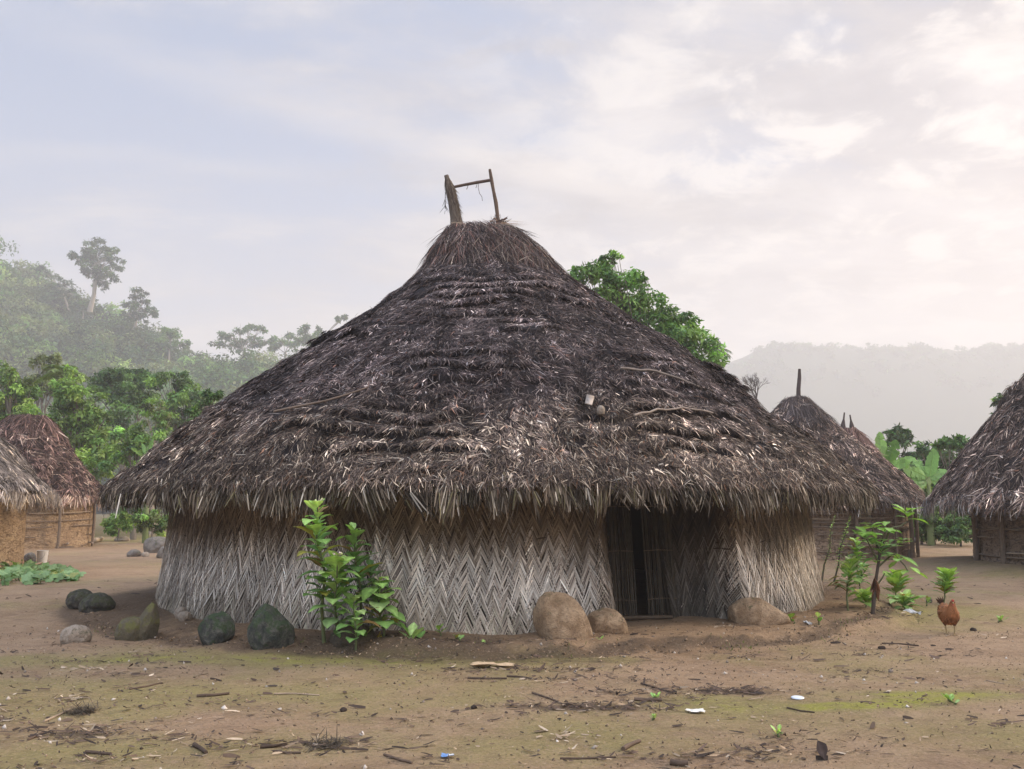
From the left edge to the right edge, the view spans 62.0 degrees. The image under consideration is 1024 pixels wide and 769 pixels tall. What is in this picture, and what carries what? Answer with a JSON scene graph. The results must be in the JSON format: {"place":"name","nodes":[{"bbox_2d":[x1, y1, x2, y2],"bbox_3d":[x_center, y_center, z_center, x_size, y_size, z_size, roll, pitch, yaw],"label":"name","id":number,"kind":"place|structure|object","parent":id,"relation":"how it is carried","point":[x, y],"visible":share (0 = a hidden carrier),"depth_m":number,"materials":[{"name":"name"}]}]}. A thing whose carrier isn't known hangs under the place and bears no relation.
{"place":"outdoors","nodes":[
{"label":"outdoors","id":0,"kind":"place"},
{"bbox_2d":[27,321,168,513],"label":"hillside","id":1,"kind":"structure","parent":0,"point":[100,511],"depth_m":192.62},
{"bbox_2d":[35,264,80,309],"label":"tree","id":2,"kind":"object","parent":1,"relation":"on","point":[50,276],"visible":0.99,"depth_m":339.17,"materials":[{"name":"green plant"}]},
{"bbox_2d":[67,298,103,318],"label":"tree","id":3,"kind":"object","parent":1,"relation":"on","point":[80,303],"visible":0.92,"depth_m":326.62,"materials":[{"name":"green plant"}]},
{"bbox_2d":[66,237,126,312],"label":"tree","id":4,"kind":"object","parent":1,"relation":"on","point":[96,273],"visible":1,"depth_m":321.02,"materials":[{"name":"green plant"}]},
{"bbox_2d":[119,287,158,327],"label":"tree","id":5,"kind":"object","parent":1,"relation":"on","point":[140,314],"visible":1,"depth_m":312.84,"materials":[{"name":"green plant"}]},
{"bbox_2d":[0,236,297,504],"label":"hillside forest","id":6,"kind":"object","parent":1,"relation":"on","point":[35,312],"visible":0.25,"depth_m":298.41,"materials":[{"name":"green plant"}]},
{"bbox_2d":[143,326,191,359],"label":"tree","id":7,"kind":"object","parent":1,"relation":"on","point":[170,335],"visible":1,"depth_m":307.02,"materials":[{"name":"green plant"}]},
{"bbox_2d":[207,322,277,358],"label":"tree","id":8,"kind":"object","parent":1,"relation":"on","point":[241,343],"visible":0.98,"depth_m":336.46,"materials":[{"name":"green plant"}]},
{"bbox_2d":[266,330,302,357],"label":"tree","id":9,"kind":"object","parent":1,"relation":"on","point":[275,346],"visible":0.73,"depth_m":346.50,"materials":[{"name":"green plant"}]},
{"bbox_2d":[294,314,347,349],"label":"tree","id":10,"kind":"object","parent":1,"relation":"on","point":[304,338],"visible":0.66,"depth_m":330.11,"materials":[{"name":"green plant"}]},
{"bbox_2d":[0,510,1023,768],"bbox_3d":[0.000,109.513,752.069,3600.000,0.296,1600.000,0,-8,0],"label":"ground","id":11,"kind":"structure","parent":0,"point":[42,616],"depth_m":7.17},
{"bbox_2d":[0,360,45,419],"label":"tree","id":12,"kind":"object","parent":11,"relation":"on","point":[19,392],"visible":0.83,"depth_m":47.46,"materials":[{"name":"green plant"}]},
{"bbox_2d":[24,552,36,561],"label":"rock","id":13,"kind":"object","parent":11,"relation":"on","point":[29,556],"visible":0.65,"depth_m":23.14,"materials":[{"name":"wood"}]},
{"bbox_2d":[0,436,63,567],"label":"daub hut","id":14,"kind":"object","parent":11,"relation":"on","point":[21,481],"visible":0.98,"depth_m":19.45,"materials":[{"name":"brown plant"}]},
{"bbox_2d":[34,550,48,564],"bbox_3d":[-12.194,4.505,22.111,0.292,0.392,0.288,0,-8,0],"label":"bucket","id":15,"kind":"object","parent":11,"relation":"on","point":[42,555],"visible":0.78,"depth_m":22.02,"materials":[{"name":"plastic"}]},
{"bbox_2d":[0,559,85,585],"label":"squash vine","id":16,"kind":"object","parent":11,"relation":"on","point":[30,572],"visible":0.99,"depth_m":17.30,"materials":[{"name":"green plant"}]},
{"bbox_2d":[27,352,62,415],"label":"tree","id":17,"kind":"object","parent":11,"relation":"on","point":[55,358],"visible":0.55,"depth_m":58.51,"materials":[{"name":"green plant"}]},
{"bbox_2d":[0,413,101,548],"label":"daub hut","id":18,"kind":"object","parent":11,"relation":"on","point":[44,446],"visible":0.77,"depth_m":31.00,"materials":[{"name":"brown plant"}]},
{"bbox_2d":[33,364,91,435],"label":"tree","id":19,"kind":"object","parent":11,"relation":"on","point":[55,371],"visible":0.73,"depth_m":46.48,"materials":[{"name":"green plant"}]},
{"bbox_2d":[7,400,141,469],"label":"tree","id":20,"kind":"object","parent":11,"relation":"on","point":[123,414],"visible":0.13,"depth_m":54.35,"materials":[{"name":"green plant"}]},
{"bbox_2d":[60,625,92,644],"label":"boulder","id":21,"kind":"object","parent":11,"relation":"on","point":[76,633],"visible":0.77,"depth_m":9.39,"materials":[{"name":"stone"}]},
{"bbox_2d":[65,589,91,608],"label":"boulder","id":22,"kind":"object","parent":11,"relation":"on","point":[74,598],"visible":0.59,"depth_m":12.32,"materials":[{"name":"stone"}]},
{"bbox_2d":[58,698,100,717],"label":"fibre clump","id":23,"kind":"object","parent":11,"relation":"on","point":[80,710],"visible":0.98,"depth_m":6.30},
{"bbox_2d":[40,363,124,483],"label":"tree","id":24,"kind":"object","parent":11,"relation":"on","point":[84,433],"visible":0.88,"depth_m":43.68,"materials":[{"name":"green plant"}]},
{"bbox_2d":[78,592,115,612],"bbox_3d":[-5.871,3.094,12.059,0.505,0.297,0.415,0,-8,0],"label":"boulder","id":25,"kind":"object","parent":11,"relation":"on","point":[95,602],"visible":0.82,"depth_m":11.93,"materials":[{"name":"stone"}]},
{"bbox_2d":[85,750,111,754],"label":"twig","id":26,"kind":"object","parent":11,"relation":"on","point":[96,752],"visible":0.92,"depth_m":5.22,"materials":[{"name":"brown wood"}]},
{"bbox_2d":[100,507,141,541],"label":"bush","id":27,"kind":"object","parent":11,"relation":"on","point":[110,525],"visible":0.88,"depth_m":37.46,"materials":[{"name":"green plant"}]},
{"bbox_2d":[85,366,168,520],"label":"tree","id":28,"kind":"object","parent":11,"relation":"on","point":[119,385],"visible":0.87,"depth_m":62.31,"materials":[{"name":"green plant"}]},
{"bbox_2d":[114,616,139,640],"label":"boulder","id":29,"kind":"object","parent":11,"relation":"on","point":[127,629],"visible":0.64,"depth_m":9.66,"materials":[{"name":"stone"}]},
{"bbox_2d":[98,424,167,539],"bbox_3d":[-17.807,4.717,39.981,2.789,5.657,2.771,7,-11,-42],"label":"tree","id":30,"kind":"object","parent":11,"relation":"on","point":[137,439],"visible":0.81,"depth_m":39.83,"materials":[{"name":"green plant"}]},
{"bbox_2d":[126,549,141,556],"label":"rock","id":31,"kind":"object","parent":11,"relation":"on","point":[134,553],"visible":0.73,"depth_m":25.76,"materials":[{"name":"grey stone"}]},
{"bbox_2d":[131,439,153,542],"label":"banana plant","id":32,"kind":"object","parent":11,"relation":"on","point":[145,533],"visible":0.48,"depth_m":35.53,"materials":[{"name":"green plant"}]},
{"bbox_2d":[138,602,159,640],"bbox_3d":[-4.204,2.764,9.808,0.283,0.500,0.216,0,-8,0],"label":"boulder","id":33,"kind":"object","parent":11,"relation":"on","point":[149,622],"visible":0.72,"depth_m":9.74,"materials":[{"name":"stone"}]},
{"bbox_2d":[130,508,172,536],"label":"bush","id":34,"kind":"object","parent":11,"relation":"on","point":[152,517],"visible":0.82,"depth_m":35.45,"materials":[{"name":"green plant"}]},
{"bbox_2d":[128,397,181,533],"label":"tree","id":35,"kind":"object","parent":11,"relation":"on","point":[158,415],"visible":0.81,"depth_m":48.04,"materials":[{"name":"green plant"}]},
{"bbox_2d":[143,536,168,552],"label":"boulder","id":36,"kind":"object","parent":11,"relation":"on","point":[153,544],"visible":0.49,"depth_m":27.77,"materials":[{"name":"grey stone"}]},
{"bbox_2d":[142,370,205,433],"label":"tree","id":37,"kind":"object","parent":11,"relation":"on","point":[181,395],"visible":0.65,"depth_m":55.90,"materials":[{"name":"green plant"}]},
{"bbox_2d":[174,606,186,618],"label":"rock","id":38,"kind":"object","parent":11,"relation":"on","point":[178,610],"visible":0.41,"depth_m":10.95,"materials":[{"name":"stone"}]},
{"bbox_2d":[177,611,191,621],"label":"rock","id":39,"kind":"object","parent":11,"relation":"on","point":[184,616],"visible":0.89,"depth_m":10.76,"materials":[{"name":"stone"}]},
{"bbox_2d":[192,742,207,753],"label":"twig","id":40,"kind":"object","parent":11,"relation":"on","point":[199,747],"visible":1,"depth_m":5.29,"materials":[{"name":"brown wood"}]},
{"bbox_2d":[185,388,224,417],"bbox_3d":[-10.856,3.069,29.855,1.442,6.027,0.837,0,-8,0],"label":"tree","id":41,"kind":"object","parent":11,"relation":"on","point":[208,396],"visible":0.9,"depth_m":30.10,"materials":[{"name":"green plant"}]},
{"bbox_2d":[197,692,228,696],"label":"twig","id":42,"kind":"object","parent":11,"relation":"on","point":[214,694],"visible":1,"depth_m":6.79,"materials":[{"name":"brown wood"}]},
{"bbox_2d":[197,611,234,644],"bbox_3d":[-3.191,2.656,9.230,0.365,0.390,0.292,-6,-10,37],"label":"boulder","id":43,"kind":"object","parent":11,"relation":"on","point":[217,628],"visible":0.83,"depth_m":9.14,"materials":[{"name":"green stone"}]},
{"bbox_2d":[247,603,294,649],"bbox_3d":[-2.559,2.573,8.951,0.436,0.529,0.360,-6,-10,34],"label":"boulder","id":44,"kind":"object","parent":11,"relation":"on","point":[270,627],"visible":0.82,"depth_m":8.84,"materials":[{"name":"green stone"}]},
{"bbox_2d":[260,742,287,748],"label":"twig","id":45,"kind":"object","parent":11,"relation":"on","point":[270,745],"visible":0.98,"depth_m":5.38,"materials":[{"name":"brown wood"}]},
{"bbox_2d":[294,498,350,643],"bbox_3d":[-1.939,1.951,8.796,0.553,1.550,0.759,0,-8,0],"label":"leafy plant","id":46,"kind":"object","parent":11,"relation":"on","point":[316,529],"visible":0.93,"depth_m":8.76,"materials":[{"name":"green plant"}]},
{"bbox_2d":[297,726,360,752],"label":"fibre clump","id":47,"kind":"object","parent":11,"relation":"on","point":[329,744],"visible":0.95,"depth_m":5.43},
{"bbox_2d":[308,550,360,637],"bbox_3d":[-1.808,2.268,8.855,0.556,1.120,0.957,0,-8,0],"label":"leafy plant","id":48,"kind":"object","parent":11,"relation":"on","point":[336,560],"visible":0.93,"depth_m":8.74,"materials":[{"name":"green plant"}]},
{"bbox_2d":[330,623,376,647],"bbox_3d":[-1.682,2.687,9.055,0.509,0.318,0.426,0,-8,0],"label":"boulder","id":49,"kind":"object","parent":11,"relation":"on","point":[336,641],"visible":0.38,"depth_m":8.90,"materials":[{"name":"stone"}]},
{"bbox_2d":[335,522,381,619],"bbox_3d":[-1.627,2.120,9.095,0.546,1.298,0.868,0,-8,0],"label":"leafy plant","id":50,"kind":"object","parent":11,"relation":"on","point":[361,571],"visible":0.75,"depth_m":8.99,"materials":[{"name":"green plant"}]},
{"bbox_2d":[335,591,381,650],"bbox_3d":[-1.616,2.467,8.728,0.472,0.665,0.385,8,-11,-43],"label":"leafy plant","id":51,"kind":"object","parent":11,"relation":"on","point":[356,622],"visible":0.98,"depth_m":8.75,"materials":[{"name":"green plant"}]},
{"bbox_2d":[349,559,394,630],"bbox_3d":[-1.541,2.392,9.521,0.464,0.852,0.461,-3,-9,22],"label":"leafy plant","id":52,"kind":"object","parent":11,"relation":"on","point":[370,572],"visible":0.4,"depth_m":9.56,"materials":[{"name":"green plant"}]},
{"bbox_2d":[355,576,405,637],"bbox_3d":[-1.428,2.530,9.049,0.529,0.976,0.601,3,-9,-22],"label":"leafy plant","id":53,"kind":"object","parent":11,"relation":"on","point":[377,603],"visible":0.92,"depth_m":9.03,"materials":[{"name":"green plant"}]},
{"bbox_2d":[383,753,412,763],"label":"twig","id":54,"kind":"object","parent":11,"relation":"on","point":[396,758],"visible":1,"depth_m":5.08,"materials":[{"name":"brown wood"}]},
{"bbox_2d":[398,621,424,638],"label":"seedling","id":55,"kind":"object","parent":11,"relation":"on","point":[412,630],"visible":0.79,"depth_m":9.01,"materials":[{"name":"green plant"}]},
{"bbox_2d":[467,677,506,678],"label":"twig","id":56,"kind":"object","parent":11,"relation":"on","point":[486,678],"visible":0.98,"depth_m":7.49,"materials":[{"name":"brown wood"}]},
{"bbox_2d":[94,169,883,634],"bbox_3d":[-0.340,-0.197,15.312,12.670,7.708,12.596,0,-8,0],"label":"thatched hut","id":57,"kind":"object","parent":11,"relation":"on","point":[470,461],"visible":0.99,"depth_m":10.52,"materials":[{"name":"brown plant"}]},
{"bbox_2d":[273,386,368,412],"bbox_3d":[-2.389,0.181,10.578,1.222,0.312,0.130,-1,-8,8],"label":"roof stick","id":58,"kind":"object","parent":57,"relation":"on","point":[302,405],"visible":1,"depth_m":10.55,"materials":[{"name":"brown wood"}]},
{"bbox_2d":[585,394,593,404],"bbox_3d":[0.931,0.183,10.202,0.090,0.161,0.193,-2,-8,13],"label":"flat board","id":59,"kind":"object","parent":57,"relation":"on","point":[589,399],"visible":1,"depth_m":10.19,"materials":[{"name":"white wood"}]},
{"bbox_2d":[597,405,604,414],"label":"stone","id":60,"kind":"object","parent":57,"relation":"on","point":[600,409],"visible":1,"depth_m":10.02,"materials":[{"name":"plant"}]},
{"bbox_2d":[602,481,636,615],"bbox_3d":[1.335,2.017,10.652,0.446,1.755,0.061,1,-8,-8],"label":"door","id":61,"kind":"structure","parent":57,"relation":"in","point":[620,585],"depth_m":10.63,"materials":[{"name":"brown wood"}]},
{"bbox_2d":[638,480,677,614],"bbox_3d":[1.861,2.050,10.883,0.527,1.754,0.082,3,-9,-21],"label":"door","id":62,"kind":"structure","parent":57,"relation":"in","point":[654,599],"depth_m":10.85,"materials":[{"name":"brown wood"}]},
{"bbox_2d":[620,367,698,386],"bbox_3d":[1.962,-0.095,11.350,1.168,0.227,0.089,3,-9,-18],"label":"roof stick","id":63,"kind":"object","parent":57,"relation":"on","point":[652,370],"visible":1,"depth_m":11.37,"materials":[{"name":"brown wood"}]},
{"bbox_2d":[633,406,712,415],"bbox_3d":[1.992,0.344,10.506,1.291,0.174,0.069,5,-10,-31],"label":"roof stick","id":64,"kind":"object","parent":57,"relation":"on","point":[645,412],"visible":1,"depth_m":10.47,"materials":[{"name":"brown wood"}]},
{"bbox_2d":[470,661,514,665],"bbox_3d":[-0.195,2.643,8.061,0.450,0.030,0.121,0,-8,0],"label":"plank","id":65,"kind":"object","parent":11,"relation":"on","point":[478,663],"visible":0.98,"depth_m":8.04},
{"bbox_2d":[0,579,1023,768],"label":"ground litter","id":66,"kind":"object","parent":11,"relation":"on","point":[97,728],"visible":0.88,"depth_m":6.64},
{"bbox_2d":[90,614,998,709],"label":"moss tufts","id":67,"kind":"object","parent":11,"relation":"on","point":[692,657],"visible":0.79,"depth_m":9.30,"materials":[{"name":"green plant"}]},
{"bbox_2d":[533,591,592,639],"bbox_3d":[0.554,2.531,9.247,0.543,0.566,0.471,5,-10,-33],"label":"boulder","id":68,"kind":"object","parent":11,"relation":"on","point":[558,615],"visible":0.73,"depth_m":9.10,"materials":[{"name":"beige stone"}]},
{"bbox_2d":[560,756,615,758],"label":"twig","id":69,"kind":"object","parent":11,"relation":"on","point":[598,757],"visible":1,"depth_m":5.16,"materials":[{"name":"brown wood"}]},
{"bbox_2d":[587,607,627,633],"bbox_3d":[1.074,2.669,9.567,0.455,0.318,0.320,0,-8,0],"label":"boulder","id":70,"kind":"object","parent":11,"relation":"on","point":[607,620],"visible":0.77,"depth_m":9.46,"materials":[{"name":"beige stone"}]},
{"bbox_2d":[621,739,640,750],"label":"twig","id":71,"kind":"object","parent":11,"relation":"on","point":[628,745],"visible":1,"depth_m":5.39,"materials":[{"name":"brown wood"}]},
{"bbox_2d":[634,697,661,700],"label":"twig","id":72,"kind":"object","parent":11,"relation":"on","point":[650,699],"visible":0.96,"depth_m":6.70,"materials":[{"name":"brown wood"}]},
{"bbox_2d":[567,249,729,370],"bbox_3d":[4.933,0.515,31.174,6.063,11.469,3.756,-2,-8,11],"label":"tree","id":73,"kind":"object","parent":11,"relation":"on","point":[689,334],"visible":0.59,"depth_m":31.19,"materials":[{"name":"green plant"}]},
{"bbox_2d":[669,758,687,765],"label":"twig","id":74,"kind":"object","parent":11,"relation":"on","point":[674,762],"visible":1,"depth_m":5.00,"materials":[{"name":"brown wood"}]},
{"bbox_2d":[685,708,704,712],"bbox_3d":[1.361,2.419,6.324,0.151,0.019,0.101,0,-8,0],"label":"wrapper","id":75,"kind":"object","parent":11,"relation":"on","point":[696,710],"visible":1,"depth_m":6.31,"materials":[{"name":"plastic"}]},
{"bbox_2d":[739,373,769,398],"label":"bare tree","id":76,"kind":"object","parent":11,"relation":"on","point":[750,380],"visible":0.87,"depth_m":60.37,"materials":[{"name":"grey wood"}]},
{"bbox_2d":[727,597,790,625],"bbox_3d":[2.991,2.781,10.353,0.730,0.387,0.476,0,-8,0],"label":"boulder","id":77,"kind":"object","parent":11,"relation":"on","point":[755,611],"visible":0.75,"depth_m":10.18,"materials":[{"name":"beige stone"}]},
{"bbox_2d":[770,724,781,736],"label":"weed","id":78,"kind":"object","parent":11,"relation":"on","point":[779,726],"visible":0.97,"depth_m":5.64,"materials":[{"name":"green plant"}]},
{"bbox_2d":[816,740,827,759],"bbox_3d":[1.849,2.186,5.079,0.081,0.118,0.041,0,-8,0],"label":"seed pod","id":79,"kind":"object","parent":11,"relation":"on","point":[822,748],"visible":0.99,"depth_m":5.08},
{"bbox_2d":[821,515,835,581],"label":"leafy plant","id":80,"kind":"object","parent":11,"relation":"on","point":[826,557],"visible":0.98,"depth_m":17.42,"materials":[{"name":"green plant"}]},
{"bbox_2d":[833,516,850,581],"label":"leafy plant","id":81,"kind":"object","parent":11,"relation":"on","point":[847,523],"visible":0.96,"depth_m":17.47,"materials":[{"name":"green plant"}]},
{"bbox_2d":[771,369,922,559],"bbox_3d":[8.595,2.376,25.547,6.852,5.766,7.008,0,-8,0],"label":"daub hut","id":82,"kind":"object","parent":11,"relation":"on","point":[806,414],"visible":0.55,"depth_m":23.20,"materials":[{"name":"brown plant"}]},
{"bbox_2d":[828,555,867,610],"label":"leafy plant","id":83,"kind":"object","parent":11,"relation":"on","point":[849,568],"visible":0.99,"depth_m":11.52,"materials":[{"name":"green plant"}]},
{"bbox_2d":[842,537,868,571],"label":"leafy plant","id":84,"kind":"object","parent":11,"relation":"on","point":[856,549],"visible":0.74,"depth_m":16.68,"materials":[{"name":"green plant"}]},
{"bbox_2d":[850,563,872,588],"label":"leafy plant","id":85,"kind":"object","parent":11,"relation":"on","point":[863,565],"visible":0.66,"depth_m":15.54,"materials":[{"name":"green plant"}]},
{"bbox_2d":[848,587,884,607],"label":"leafy plant","id":86,"kind":"object","parent":11,"relation":"on","point":[863,594],"visible":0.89,"depth_m":11.79,"materials":[{"name":"green plant"}]},
{"bbox_2d":[841,412,925,540],"bbox_3d":[12.122,3.478,30.494,5.009,4.992,4.956,0,-8,0],"label":"daub hut","id":87,"kind":"object","parent":11,"relation":"on","point":[857,434],"visible":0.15,"depth_m":30.00,"materials":[{"name":"brown plant"}]},
{"bbox_2d":[851,504,928,613],"bbox_3d":[4.990,2.295,11.155,1.035,1.448,0.587,-1,-8,6],"label":"leafy plant","id":88,"kind":"object","parent":11,"relation":"on","point":[875,587],"visible":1,"depth_m":11.17,"materials":[{"name":"green plant"}]},
{"bbox_2d":[874,432,915,469],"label":"banana plant","id":89,"kind":"object","parent":11,"relation":"on","point":[892,453],"visible":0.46,"depth_m":32.84,"materials":[{"name":"green plant"}]},
{"bbox_2d":[882,569,913,603],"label":"leafy plant","id":90,"kind":"object","parent":11,"relation":"on","point":[896,580],"visible":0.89,"depth_m":13.15,"materials":[{"name":"green plant"}]},
{"bbox_2d":[882,422,915,459],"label":"tree","id":91,"kind":"object","parent":11,"relation":"on","point":[903,437],"visible":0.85,"depth_m":43.79,"materials":[{"name":"green plant"}]},
{"bbox_2d":[886,589,924,609],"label":"leafy plant","id":92,"kind":"object","parent":11,"relation":"on","point":[904,598],"visible":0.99,"depth_m":12.45,"materials":[{"name":"green plant"}]},
{"bbox_2d":[907,475,932,544],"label":"bush","id":93,"kind":"object","parent":11,"relation":"on","point":[924,490],"visible":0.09,"depth_m":34.20,"materials":[{"name":"green plant"}]},
{"bbox_2d":[891,439,958,505],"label":"tree","id":94,"kind":"object","parent":11,"relation":"on","point":[921,451],"visible":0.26,"depth_m":41.54,"materials":[{"name":"green plant"}]},
{"bbox_2d":[903,448,946,545],"bbox_3d":[16.201,4.428,33.713,2.771,3.822,0.933,3,-9,-21],"label":"banana plant","id":95,"kind":"object","parent":11,"relation":"on","point":[930,470],"visible":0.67,"depth_m":33.78,"materials":[{"name":"green plant"}]},
{"bbox_2d":[912,506,965,544],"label":"bush","id":96,"kind":"object","parent":11,"relation":"on","point":[922,525],"visible":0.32,"depth_m":33.84,"materials":[{"name":"green plant"}]},
{"bbox_2d":[929,567,958,602],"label":"leafy plant","id":97,"kind":"object","parent":11,"relation":"on","point":[945,576],"visible":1,"depth_m":13.08,"materials":[{"name":"green plant"}]},
{"bbox_2d":[936,596,959,635],"bbox_3d":[5.221,2.767,10.188,0.240,0.424,0.436,-4,-9,23],"label":"hen","id":98,"kind":"object","parent":11,"relation":"on","point":[948,614],"visible":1,"depth_m":10.07,"materials":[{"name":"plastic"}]},
{"bbox_2d":[929,433,970,543],"bbox_3d":[18.654,4.474,35.781,1.936,4.945,0.868,0,-8,0],"label":"tree","id":99,"kind":"object","parent":11,"relation":"on","point":[959,441],"visible":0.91,"depth_m":35.94,"materials":[{"name":"green plant"}]},
{"bbox_2d":[941,693,959,704],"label":"weed","id":100,"kind":"object","parent":11,"relation":"on","point":[950,696],"visible":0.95,"depth_m":6.60,"materials":[{"name":"green plant"}]},
{"bbox_2d":[931,509,972,546],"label":"bush","id":101,"kind":"object","parent":11,"relation":"on","point":[958,531],"visible":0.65,"depth_m":32.20,"materials":[{"name":"green plant"}]},
{"bbox_2d":[918,373,1023,564],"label":"daub hut","id":102,"kind":"object","parent":11,"relation":"on","point":[981,480],"visible":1,"depth_m":19.60,"materials":[{"name":"brown plant"}]},
{"bbox_2d":[989,393,1003,413],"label":"tree","id":103,"kind":"object","parent":11,"relation":"on","point":[995,400],"visible":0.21,"depth_m":40.45,"materials":[{"name":"green plant"}]},
{"bbox_2d":[0,0,1023,365],"label":"sky","id":104,"kind":"structure","parent":0,"point":[851,172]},
{"bbox_2d":[699,344,732,359],"bbox_3d":[7.956,2.247,32.947,1.460,7.927,1.806,-2,-8,13],"label":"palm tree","id":105,"kind":"object","parent":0,"point":[716,349],"visible":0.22,"depth_m":33.51,"materials":[{"name":"green plant"}]},
{"bbox_2d":[726,343,1023,507],"bbox_3d":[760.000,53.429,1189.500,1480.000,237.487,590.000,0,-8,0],"label":"hill","id":106,"kind":"structure","parent":0,"point":[921,404],"depth_m":1018.50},
{"bbox_2d":[722,340,1023,397],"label":"forest","id":107,"kind":"object","parent":106,"relation":"on","point":[894,350],"visible":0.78,"depth_m":1057.55,"materials":[{"name":"grey plant"}]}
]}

